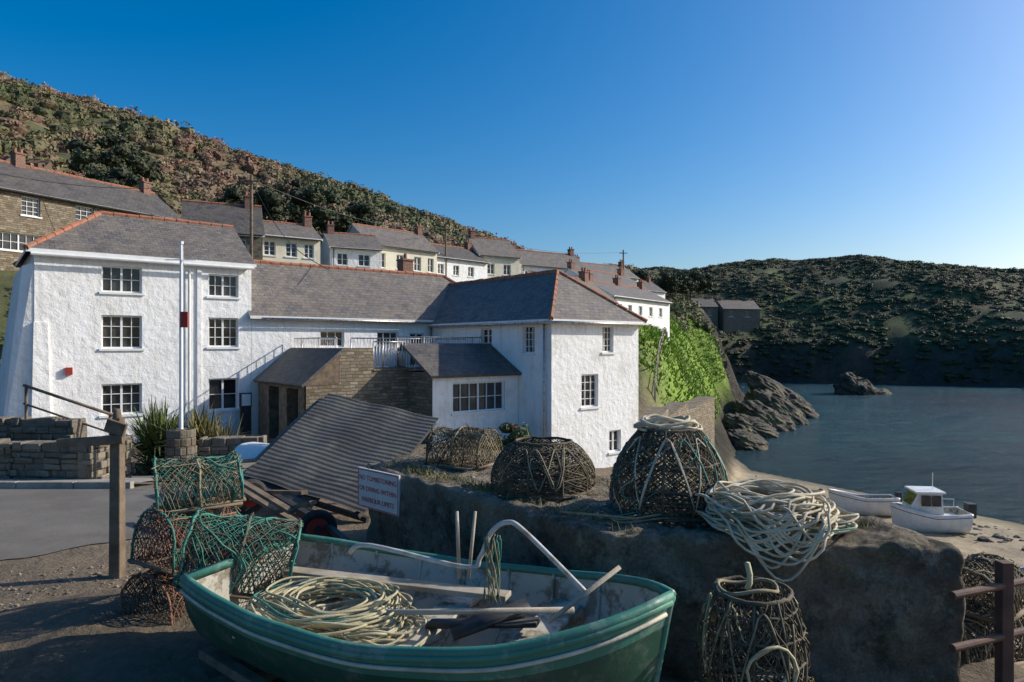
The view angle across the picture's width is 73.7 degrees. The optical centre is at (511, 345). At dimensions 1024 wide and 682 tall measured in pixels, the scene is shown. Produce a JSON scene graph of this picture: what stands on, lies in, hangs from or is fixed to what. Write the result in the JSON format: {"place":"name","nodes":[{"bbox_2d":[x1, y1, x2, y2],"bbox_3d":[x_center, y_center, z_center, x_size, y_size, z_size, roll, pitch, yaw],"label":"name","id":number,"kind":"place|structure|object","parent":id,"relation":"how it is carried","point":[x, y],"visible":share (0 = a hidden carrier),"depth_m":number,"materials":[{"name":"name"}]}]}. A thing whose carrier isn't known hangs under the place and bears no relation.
{"place":"outdoors","nodes":[
{"label":"outdoors","id":0,"kind":"place"},
{"bbox_2d":[0,478,152,481],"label":"pavement","id":1,"kind":"structure","parent":0,"point":[137,479],"depth_m":11.55,"materials":[{"name":"concrete"}]},
{"bbox_2d":[0,485,277,559],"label":"road","id":2,"kind":"structure","parent":0,"point":[35,522],"depth_m":8.75,"materials":[{"name":"asphalt"}]},
{"bbox_2d":[0,481,133,488],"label":"kerb","id":3,"kind":"structure","parent":2,"relation":"on","point":[56,484],"depth_m":10.90,"materials":[{"name":"concrete"}]},
{"bbox_2d":[221,458,256,494],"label":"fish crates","id":4,"kind":"object","parent":2,"relation":"on","point":[247,463],"visible":0.02,"depth_m":9.45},
{"bbox_2d":[230,442,268,469],"bbox_3d":[-3.391,1.742,10.213,1.633,0.483,0.936,0,0,29],"label":"white tender","id":5,"kind":"object","parent":2,"relation":"on","point":[248,450],"visible":0.1,"depth_m":10.24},
{"bbox_2d":[0,95,1023,681],"bbox_3d":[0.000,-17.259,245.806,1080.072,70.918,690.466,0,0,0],"label":"ground","id":6,"kind":"structure","parent":0,"point":[852,355],"depth_m":195.57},
{"bbox_2d":[0,416,86,440],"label":"dry stone wall","id":7,"kind":"structure","parent":6,"relation":"on","point":[15,428],"depth_m":12.90,"materials":[{"name":"stone"}]},
{"bbox_2d":[22,384,112,434],"bbox_3d":[-8.450,1.561,13.000,1.719,1.678,0.060,0,0,0],"label":"step handrail","id":8,"kind":"object","parent":7,"relation":"attached to","point":[25,403],"visible":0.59,"depth_m":12.98,"materials":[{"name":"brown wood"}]},
{"bbox_2d":[0,438,105,478],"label":"dry stone wall","id":9,"kind":"structure","parent":6,"relation":"on","point":[38,459],"depth_m":11.66,"materials":[{"name":"stone"}]},
{"bbox_2d":[0,189,146,270],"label":"walls","id":10,"kind":"structure","parent":6,"relation":"on","point":[55,214],"depth_m":39.48,"materials":[{"name":"stone"}]},
{"bbox_2d":[0,196,92,252],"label":"window frames","id":11,"kind":"structure","parent":10,"relation":"attached to","point":[18,242],"depth_m":39.34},
{"bbox_2d":[0,197,90,250],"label":"window glass","id":12,"kind":"object","parent":11,"relation":"in","point":[6,239],"visible":0.43,"depth_m":39.32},
{"bbox_2d":[0,187,166,217],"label":"gutter","id":13,"kind":"object","parent":10,"relation":"attached to","point":[76,201],"visible":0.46,"depth_m":41.35,"materials":[{"name":"black metal"}]},
{"bbox_2d":[0,159,180,218],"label":"roof","id":14,"kind":"structure","parent":10,"relation":"on","point":[118,196],"depth_m":43.30,"materials":[{"name":"stone"}]},
{"bbox_2d":[9,148,26,168],"bbox_3d":[-30.083,-11.150,41.568,0.700,1.700,0.650,0,0,28],"label":"chimney","id":15,"kind":"object","parent":14,"relation":"on","point":[17,159],"visible":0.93,"depth_m":41.40,"materials":[{"name":"brick"}]},
{"bbox_2d":[137,177,151,194],"bbox_3d":[-26.258,-11.150,48.821,0.700,1.700,0.650,0,0,28],"label":"chimney","id":16,"kind":"object","parent":14,"relation":"on","point":[144,184],"visible":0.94,"depth_m":48.62,"materials":[{"name":"brick"}]},
{"bbox_2d":[56,409,127,578],"bbox_3d":[-3.953,1.550,6.481,0.659,1.900,0.148,0,0,0],"label":"wooden post","id":17,"kind":"object","parent":6,"relation":"on","point":[116,426],"visible":0.94,"depth_m":6.45,"materials":[{"name":"brown wood"}]},
{"bbox_2d":[78,435,135,478],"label":"dry stone wall","id":18,"kind":"structure","parent":6,"relation":"on","point":[100,454],"depth_m":11.74,"materials":[{"name":"stone"}]},
{"bbox_2d":[62,129,163,186],"bbox_3d":[-33.791,-14.639,57.897,7.628,6.644,6.414,0,0,-24],"label":"evergreen tree","id":19,"kind":"object","parent":6,"relation":"on","point":[138,161],"visible":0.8,"depth_m":56.68,"materials":[{"name":"green plant"}]},
{"bbox_2d":[84,165,155,191],"bbox_3d":[-29.936,-10.786,51.973,5.238,5.459,5.763,0,0,-31],"label":"evergreen tree","id":20,"kind":"object","parent":6,"relation":"on","point":[117,175],"visible":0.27,"depth_m":50.62,"materials":[{"name":"green plant"}]},
{"bbox_2d":[0,571,240,681],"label":"ground weeds","id":21,"kind":"object","parent":6,"relation":"on","point":[141,674],"visible":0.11,"depth_m":4.57,"materials":[{"name":"green plant"}]},
{"bbox_2d":[0,586,249,681],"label":"earth bank","id":22,"kind":"structure","parent":6,"relation":"on","point":[96,636],"depth_m":4.83,"materials":[{"name":"soil"}]},
{"bbox_2d":[0,211,255,442],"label":"white cottage","id":23,"kind":"structure","parent":6,"relation":"on","point":[93,318],"depth_m":25.01,"materials":[{"name":"paint"}]},
{"bbox_2d":[103,267,234,412],"bbox_3d":[-14.043,-0.170,25.472,6.929,5.400,1.635,0,0,-18],"label":"window glass","id":24,"kind":"structure","parent":23,"relation":"in","point":[214,385],"depth_m":25.04,"materials":[{"name":"glass"}]},
{"bbox_2d":[99,265,240,417],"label":"window frames","id":25,"kind":"structure","parent":23,"relation":"in","point":[121,292],"depth_m":25.06,"materials":[{"name":"white paint"}]},
{"bbox_2d":[0,557,272,680],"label":"gravel","id":26,"kind":"structure","parent":6,"relation":"on","point":[98,574],"depth_m":6.32,"materials":[{"name":"gravel"}]},
{"bbox_2d":[133,460,162,474],"bbox_3d":[-8.720,3.252,17.846,2.590,0.722,0.980,0,0,-14],"label":"hedge","id":27,"kind":"object","parent":6,"relation":"on","point":[143,469],"visible":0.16,"depth_m":17.45,"materials":[{"name":"green plant"}]},
{"bbox_2d":[123,395,193,463],"bbox_3d":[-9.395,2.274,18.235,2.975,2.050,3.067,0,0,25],"label":"cordyline plant","id":28,"kind":"object","parent":6,"relation":"on","point":[156,435],"visible":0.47,"depth_m":17.86,"materials":[{"name":"green plant"}]},
{"bbox_2d":[119,557,213,625],"bbox_3d":[-2.716,1.950,5.549,0.558,0.500,0.698,0,0,18],"label":"lobster pot","id":29,"kind":"object","parent":6,"relation":"on","point":[154,579],"visible":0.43,"depth_m":5.28,"materials":[{"name":"brown wicker"}]},
{"bbox_2d":[127,505,242,576],"bbox_3d":[-2.628,1.525,5.602,0.580,0.493,0.744,3,-3,27],"label":"lobster pot","id":30,"kind":"object","parent":29,"relation":"on","point":[175,522],"visible":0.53,"depth_m":5.37,"materials":[{"name":"fabric"}]},
{"bbox_2d":[151,449,245,516],"bbox_3d":[-2.632,1.111,5.726,0.693,0.458,0.555,-3,-2,-29],"label":"lobster pot","id":31,"kind":"object","parent":30,"relation":"on","point":[196,466],"visible":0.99,"depth_m":5.60,"materials":[{"name":"fabric"}]},
{"bbox_2d":[140,404,260,457],"bbox_3d":[-8.246,2.270,18.008,2.908,1.855,2.752,0,0,27],"label":"cordyline plant","id":32,"kind":"object","parent":6,"relation":"on","point":[196,420],"visible":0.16,"depth_m":17.87,"materials":[{"name":"green plant"}]},
{"bbox_2d":[196,414,247,455],"bbox_3d":[-7.492,2.439,17.580,2.381,1.516,2.250,0,0,24],"label":"cordyline plant","id":33,"kind":"object","parent":6,"relation":"on","point":[216,433],"visible":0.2,"depth_m":17.54,"materials":[{"name":"green plant"}]},
{"bbox_2d":[199,435,266,478],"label":"dry stone wall","id":34,"kind":"structure","parent":6,"relation":"on","point":[216,446],"depth_m":13.35,"materials":[{"name":"stone"}]},
{"bbox_2d":[198,646,277,681],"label":"timber chocks","id":35,"kind":"object","parent":6,"relation":"on","point":[230,669],"visible":0.53,"depth_m":4.33,"materials":[{"name":"brown wood"}]},
{"bbox_2d":[178,511,675,681],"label":"rowing boat","id":36,"kind":"object","parent":35,"relation":"on","point":[343,610],"visible":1,"depth_m":4.00,"materials":[{"name":"green paint"}]},
{"bbox_2d":[171,506,303,602],"bbox_3d":[-1.924,1.427,4.881,0.781,0.501,0.601,13,4,-15],"label":"lobster pot","id":37,"kind":"object","parent":36,"relation":"in","point":[189,554],"visible":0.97,"depth_m":4.72,"materials":[{"name":"fabric"}]},
{"bbox_2d":[239,393,251,435],"bbox_3d":[-10.464,2.725,26.815,0.440,1.750,0.155,0,0,-39],"label":"menu board","id":38,"kind":"object","parent":6,"relation":"on","point":[245,402],"visible":0.86,"depth_m":26.77,"materials":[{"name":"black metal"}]},
{"bbox_2d":[212,182,289,221],"bbox_3d":[-21.652,-10.281,57.599,6.328,6.577,6.132,0,0,36],"label":"evergreen tree","id":39,"kind":"object","parent":6,"relation":"on","point":[271,200],"visible":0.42,"depth_m":56.49,"materials":[{"name":"green plant"}]},
{"bbox_2d":[239,236,262,259],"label":"walls","id":40,"kind":"structure","parent":6,"relation":"on","point":[257,248],"depth_m":45.84,"materials":[{"name":"grey stone"}]},
{"bbox_2d":[181,199,264,236],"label":"roof","id":41,"kind":"structure","parent":40,"relation":"on","point":[236,216],"depth_m":46.25,"materials":[{"name":"stone"}]},
{"bbox_2d":[243,175,258,257],"bbox_3d":[-16.800,-6.297,44.000,1.000,9.407,0.260,0,0,0],"label":"telegraph pole","id":42,"kind":"object","parent":6,"relation":"on","point":[251,216],"visible":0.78,"depth_m":43.92,"materials":[{"name":"brown wood"}]},
{"bbox_2d":[3,174,620,269],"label":"overhead wires","id":43,"kind":"object","parent":42,"relation":"attached to","point":[264,206],"visible":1,"depth_m":42.22,"materials":[{"name":"black metal"}]},
{"bbox_2d":[263,212,322,264],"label":"cream cottage","id":44,"kind":"structure","parent":6,"relation":"on","point":[304,238],"depth_m":48.68,"materials":[{"name":"paint"}]},
{"bbox_2d":[264,242,311,257],"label":"window glass","id":45,"kind":"structure","parent":44,"relation":"in","point":[265,243],"depth_m":48.40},
{"bbox_2d":[263,241,314,259],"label":"window frames","id":46,"kind":"structure","parent":44,"relation":"in","point":[290,247],"depth_m":48.45,"materials":[{"name":"white paint"}]},
{"bbox_2d":[273,176,349,230],"bbox_3d":[-19.094,-11.777,64.166,7.171,7.679,7.852,0,0,0],"label":"evergreen tree","id":47,"kind":"object","parent":6,"relation":"on","point":[317,194],"visible":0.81,"depth_m":62.22,"materials":[{"name":"green plant"}]},
{"bbox_2d":[215,393,438,539],"bbox_3d":[-2.324,1.625,8.733,3.204,1.750,3.252,0,0,26],"label":"boat trailer","id":48,"kind":"object","parent":6,"relation":"on","point":[325,448],"visible":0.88,"depth_m":9.40,"materials":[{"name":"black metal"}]},
{"bbox_2d":[131,455,556,480],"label":"inn forecourt","id":49,"kind":"structure","parent":6,"relation":"on","point":[218,480],"depth_m":15.40,"materials":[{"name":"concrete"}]},
{"bbox_2d":[163,241,196,479],"bbox_3d":[-6.350,0.300,13.100,0.602,4.600,0.602,0,0,28],"label":"flagpole","id":50,"kind":"object","parent":49,"relation":"on","point":[180,441],"visible":0.6,"depth_m":13.02,"materials":[{"name":"metal"}]},
{"bbox_2d":[314,198,382,233],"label":"evergreen tree","id":51,"kind":"object","parent":6,"relation":"on","point":[358,210],"visible":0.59,"depth_m":66.95,"materials":[{"name":"green plant"}]},
{"bbox_2d":[320,236,380,268],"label":"walls","id":52,"kind":"structure","parent":6,"relation":"on","point":[326,254],"depth_m":58.20,"materials":[{"name":"paint"}]},
{"bbox_2d":[320,231,382,250],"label":"roof","id":53,"kind":"structure","parent":52,"relation":"on","point":[352,240],"depth_m":58.89,"materials":[{"name":"grey stone"}]},
{"bbox_2d":[338,254,368,265],"bbox_3d":[-13.502,-7.300,58.073,2.800,1.000,0.001,0,0,-27],"label":"window glass","id":54,"kind":"object","parent":52,"relation":"in","point":[366,263],"visible":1,"depth_m":58.32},
{"bbox_2d":[0,71,709,317],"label":"hillside shrubs","id":55,"kind":"object","parent":6,"relation":"on","point":[134,126],"visible":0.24,"depth_m":93.57,"materials":[{"name":"green plant"}]},
{"bbox_2d":[0,200,729,378],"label":"garden shrubs","id":56,"kind":"object","parent":6,"relation":"on","point":[681,310],"visible":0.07,"depth_m":116.07,"materials":[{"name":"green plant"}]},
{"bbox_2d":[348,226,436,273],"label":"walls","id":57,"kind":"structure","parent":6,"relation":"on","point":[391,254],"depth_m":63.01,"materials":[{"name":"paint"}]},
{"bbox_2d":[346,223,439,253],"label":"roof","id":58,"kind":"structure","parent":57,"relation":"on","point":[397,238],"depth_m":63.57,"materials":[{"name":"grey stone"}]},
{"bbox_2d":[248,253,648,467],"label":"white inn","id":59,"kind":"structure","parent":6,"relation":"on","point":[550,353],"depth_m":27.75,"materials":[{"name":"paint"}]},
{"bbox_2d":[297,327,616,449],"bbox_3d":[-2.738,1.790,29.410,13.728,5.220,7.163,0,0,-14],"label":"window glass","id":60,"kind":"structure","parent":59,"relation":"in","point":[482,386],"depth_m":27.29,"materials":[{"name":"glass"}]},
{"bbox_2d":[319,326,620,454],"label":"window frames","id":61,"kind":"structure","parent":59,"relation":"in","point":[477,396],"depth_m":27.49,"materials":[{"name":"white paint"}]},
{"bbox_2d":[431,239,489,281],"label":"terraced cottage","id":62,"kind":"structure","parent":6,"relation":"on","point":[466,262],"depth_m":70.00,"materials":[{"name":"paint"}]},
{"bbox_2d":[463,228,520,277],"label":"pale cottage","id":63,"kind":"structure","parent":6,"relation":"on","point":[502,258],"depth_m":74.33,"materials":[{"name":"grey stone"}]},
{"bbox_2d":[489,422,543,454],"bbox_3d":[0.177,3.536,24.639,2.387,1.648,1.388,0,0,-21],"label":"shrub","id":64,"kind":"object","parent":6,"relation":"on","point":[516,433],"visible":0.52,"depth_m":24.33,"materials":[{"name":"green plant"}]},
{"bbox_2d":[511,241,587,273],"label":"slate cottage","id":65,"kind":"structure","parent":6,"relation":"on","point":[532,261],"depth_m":80.89,"materials":[{"name":"stone"}]},
{"bbox_2d":[564,269,578,277],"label":"walls","id":66,"kind":"structure","parent":6,"relation":"on","point":[570,273],"depth_m":74.42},
{"bbox_2d":[563,267,644,287],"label":"roof","id":67,"kind":"structure","parent":66,"relation":"on","point":[606,277],"depth_m":78.19,"materials":[{"name":"tile"}]},
{"bbox_2d":[575,254,639,281],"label":"grey cottage","id":68,"kind":"structure","parent":6,"relation":"on","point":[609,269],"depth_m":90.81,"materials":[{"name":"stone"}]},
{"bbox_2d":[602,290,669,340],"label":"walls","id":69,"kind":"structure","parent":6,"relation":"on","point":[661,323],"depth_m":67.65,"materials":[{"name":"paint"}]},
{"bbox_2d":[591,280,671,302],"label":"roof","id":70,"kind":"structure","parent":69,"relation":"on","point":[613,289],"depth_m":66.00,"materials":[{"name":"tile"}]},
{"bbox_2d":[630,268,656,282],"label":"evergreen tree","id":71,"kind":"object","parent":6,"relation":"on","point":[642,274],"visible":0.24,"depth_m":118.30,"materials":[{"name":"green plant"}]},
{"bbox_2d":[638,276,666,298],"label":"slate cottage","id":72,"kind":"structure","parent":6,"relation":"on","point":[649,285],"depth_m":106.34,"materials":[{"name":"stone"}]},
{"bbox_2d":[654,327,667,402],"bbox_3d":[11.200,1.120,51.000,0.123,5.254,16.717,0,0,15],"label":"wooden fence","id":73,"kind":"object","parent":6,"relation":"on","point":[664,333],"visible":0.84,"depth_m":46.95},
{"bbox_2d":[366,447,965,681],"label":"harbour wall","id":74,"kind":"structure","parent":6,"relation":"on","point":[875,605],"depth_m":4.46,"materials":[{"name":"stone"}]},
{"bbox_2d":[358,467,400,516],"bbox_3d":[-1.345,1.460,6.867,0.700,0.400,0.028,0,0,43],"label":"warning sign","id":75,"kind":"object","parent":74,"relation":"attached to","point":[379,491],"visible":1,"depth_m":6.83,"materials":[{"name":"metal"}]},
{"bbox_2d":[423,424,502,471],"bbox_3d":[-0.505,1.030,7.148,0.717,0.440,0.566,0,0,29],"label":"lobster pot","id":76,"kind":"object","parent":74,"relation":"on","point":[466,433],"visible":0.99,"depth_m":7.01,"materials":[{"name":"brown wood"}]},
{"bbox_2d":[490,435,596,499],"bbox_3d":[0.274,1.035,5.940,0.932,0.450,0.930,0,0,0],"label":"pot","id":77,"kind":"object","parent":74,"relation":"on","point":[529,466],"visible":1,"depth_m":5.67,"materials":[{"name":"wicker"}]},
{"bbox_2d":[391,460,852,526],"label":"wall top stones","id":78,"kind":"object","parent":74,"relation":"on","point":[705,523],"depth_m":5.38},
{"bbox_2d":[384,450,887,534],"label":"wall grass tufts","id":79,"kind":"object","parent":74,"relation":"on","point":[479,486],"visible":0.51,"depth_m":5.93,"materials":[{"name":"plant"}]},
{"bbox_2d":[559,510,712,523],"bbox_3d":[0.924,1.190,4.839,1.157,0.098,0.296,0,0,0],"label":"loose rope","id":80,"kind":"object","parent":74,"relation":"on","point":[621,518],"visible":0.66,"depth_m":4.79,"materials":[{"name":"fabric"}]},
{"bbox_2d":[609,414,728,522],"bbox_3d":[1.206,0.895,5.205,0.912,0.730,0.905,0,0,0],"label":"lobster pot","id":81,"kind":"object","parent":74,"relation":"on","point":[639,442],"visible":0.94,"depth_m":4.98,"materials":[{"name":"beige wicker"}]},
{"bbox_2d":[695,479,858,581],"bbox_3d":[1.824,1.214,4.676,1.094,0.541,0.906,0,0,0],"label":"rope coil","id":82,"kind":"object","parent":74,"relation":"on","point":[771,509],"visible":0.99,"depth_m":4.37,"materials":[{"name":"fabric"}]},
{"bbox_2d":[651,271,698,298],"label":"evergreen tree","id":83,"kind":"object","parent":6,"relation":"on","point":[675,280],"visible":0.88,"depth_m":123.70,"materials":[{"name":"green plant"}]},
{"bbox_2d":[638,396,714,492],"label":"sea retaining wall","id":84,"kind":"structure","parent":6,"relation":"on","point":[700,410],"depth_m":42.34,"materials":[{"name":"stone"}]},
{"bbox_2d":[638,315,726,419],"bbox_3d":[15.731,1.790,84.700,20.204,14.343,83.969,0,0,18],"label":"ivy","id":85,"kind":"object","parent":6,"relation":"on","point":[650,330],"depth_m":61.13,"materials":[{"name":"green plant"}]},
{"bbox_2d":[670,269,715,299],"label":"evergreen tree","id":86,"kind":"object","parent":6,"relation":"on","point":[703,282],"visible":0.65,"depth_m":135.54,"materials":[{"name":"green plant"}]},
{"bbox_2d":[699,307,717,328],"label":"walls","id":87,"kind":"structure","parent":6,"relation":"on","point":[714,318],"depth_m":231.79,"materials":[{"name":"grey stone"}]},
{"bbox_2d":[688,298,717,306],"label":"roof","id":88,"kind":"structure","parent":87,"relation":"on","point":[707,302],"depth_m":233.53,"materials":[{"name":"tile"}]},
{"bbox_2d":[716,301,759,333],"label":"walls","id":89,"kind":"structure","parent":6,"relation":"on","point":[739,321],"depth_m":232.48,"materials":[{"name":"grey stone"}]},
{"bbox_2d":[716,300,759,308],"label":"roof","id":90,"kind":"structure","parent":89,"relation":"on","point":[738,304],"depth_m":234.33,"materials":[{"name":"tile"}]},
{"bbox_2d":[699,674,814,681],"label":"lobster pot","id":91,"kind":"object","parent":6,"relation":"on","point":[811,680],"visible":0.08,"depth_m":3.87,"materials":[{"name":"wicker"}]},
{"bbox_2d":[696,562,810,681],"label":"lobster pot","id":92,"kind":"object","parent":91,"relation":"on","point":[795,665],"visible":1,"depth_m":3.71,"materials":[{"name":"wicker"}]},
{"bbox_2d":[639,254,1023,382],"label":"headland scrub","id":93,"kind":"object","parent":6,"relation":"on","point":[958,275],"visible":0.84,"depth_m":234.88,"materials":[{"name":"green plant"}]},
{"bbox_2d":[827,488,901,515],"bbox_3d":[23.391,10.405,45.340,4.586,1.704,1.985,0,-3,9],"label":"beached dinghy","id":94,"kind":"object","parent":6,"relation":"on","point":[870,504],"visible":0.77,"depth_m":44.74,"materials":[{"name":"plastic"}]},
{"bbox_2d":[755,476,1023,550],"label":"beach cobbles","id":95,"kind":"object","parent":6,"relation":"on","point":[990,539],"visible":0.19,"depth_m":39.95,"materials":[{"name":"grey stone"}]},
{"bbox_2d":[889,473,976,532],"bbox_3d":[25.286,9.437,41.120,4.833,3.600,2.184,0,2,6],"label":"cabin boat","id":96,"kind":"object","parent":6,"relation":"on","point":[921,509],"visible":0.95,"depth_m":40.55,"materials":[{"name":"white paint"}]},
{"bbox_2d":[948,560,1023,681],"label":"harbour railing","id":97,"kind":"object","parent":6,"relation":"on","point":[1006,633],"visible":1,"depth_m":4.01,"materials":[{"name":"wood"}]},
{"bbox_2d":[960,593,1023,665],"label":"lobster pot","id":98,"kind":"object","parent":6,"relation":"on","point":[986,627],"visible":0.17,"depth_m":4.88,"materials":[{"name":"brown wood"}]},
{"bbox_2d":[961,551,1023,622],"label":"lobster pot","id":99,"kind":"object","parent":98,"relation":"on","point":[977,563],"visible":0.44,"depth_m":4.98,"materials":[{"name":"brown wood"}]},
{"bbox_2d":[963,575,1023,652],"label":"lobster pot","id":100,"kind":"object","parent":6,"relation":"on","point":[1021,619],"visible":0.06,"depth_m":5.25,"materials":[{"name":"brown wood"}]},
{"bbox_2d":[0,0,1023,269],"label":"sky","id":101,"kind":"structure","parent":0,"point":[677,134],"materials":[{"name":"blue"}]},
{"bbox_2d":[734,382,1023,524],"bbox_3d":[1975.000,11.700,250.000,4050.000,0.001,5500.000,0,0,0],"label":"sea water","id":102,"kind":"structure","parent":0,"point":[962,444],"depth_m":80.06,"materials":[{"name":"liquid"}]},
{"bbox_2d":[725,429,768,450],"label":"cliff rock","id":103,"kind":"object","parent":102,"relation":"in","point":[740,439],"visible":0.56,"depth_m":77.32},
{"bbox_2d":[721,413,778,437],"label":"cliff rock","id":104,"kind":"object","parent":102,"relation":"in","point":[751,424],"visible":0.53,"depth_m":87.75,"materials":[{"name":"stone"}]},
{"bbox_2d":[733,400,796,431],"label":"cliff rock","id":105,"kind":"object","parent":102,"relation":"in","point":[770,416],"visible":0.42,"depth_m":95.13,"materials":[{"name":"stone"}]},
{"bbox_2d":[744,371,791,402],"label":"cliff rock","id":106,"kind":"object","parent":102,"relation":"in","point":[754,380],"visible":0.46,"depth_m":113.85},
{"bbox_2d":[744,389,810,424],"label":"cliff rock","id":107,"kind":"object","parent":102,"relation":"in","point":[779,403],"visible":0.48,"depth_m":103.16,"materials":[{"name":"stone"}]},
{"bbox_2d":[783,387,818,417],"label":"cliff rock","id":108,"kind":"object","parent":102,"relation":"in","point":[801,404],"visible":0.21,"depth_m":111.77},
{"bbox_2d":[833,372,876,394],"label":"sea stack rock","id":109,"kind":"object","parent":102,"relation":"in","point":[848,383],"visible":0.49,"depth_m":162.99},
{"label":"walls","id":110,"kind":"object","parent":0,"visible":0},
{"bbox_2d":[525,271,618,302],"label":"roof","id":111,"kind":"structure","parent":110,"relation":"on","point":[592,286],"depth_m":53.37,"materials":[{"name":"grey tile"}]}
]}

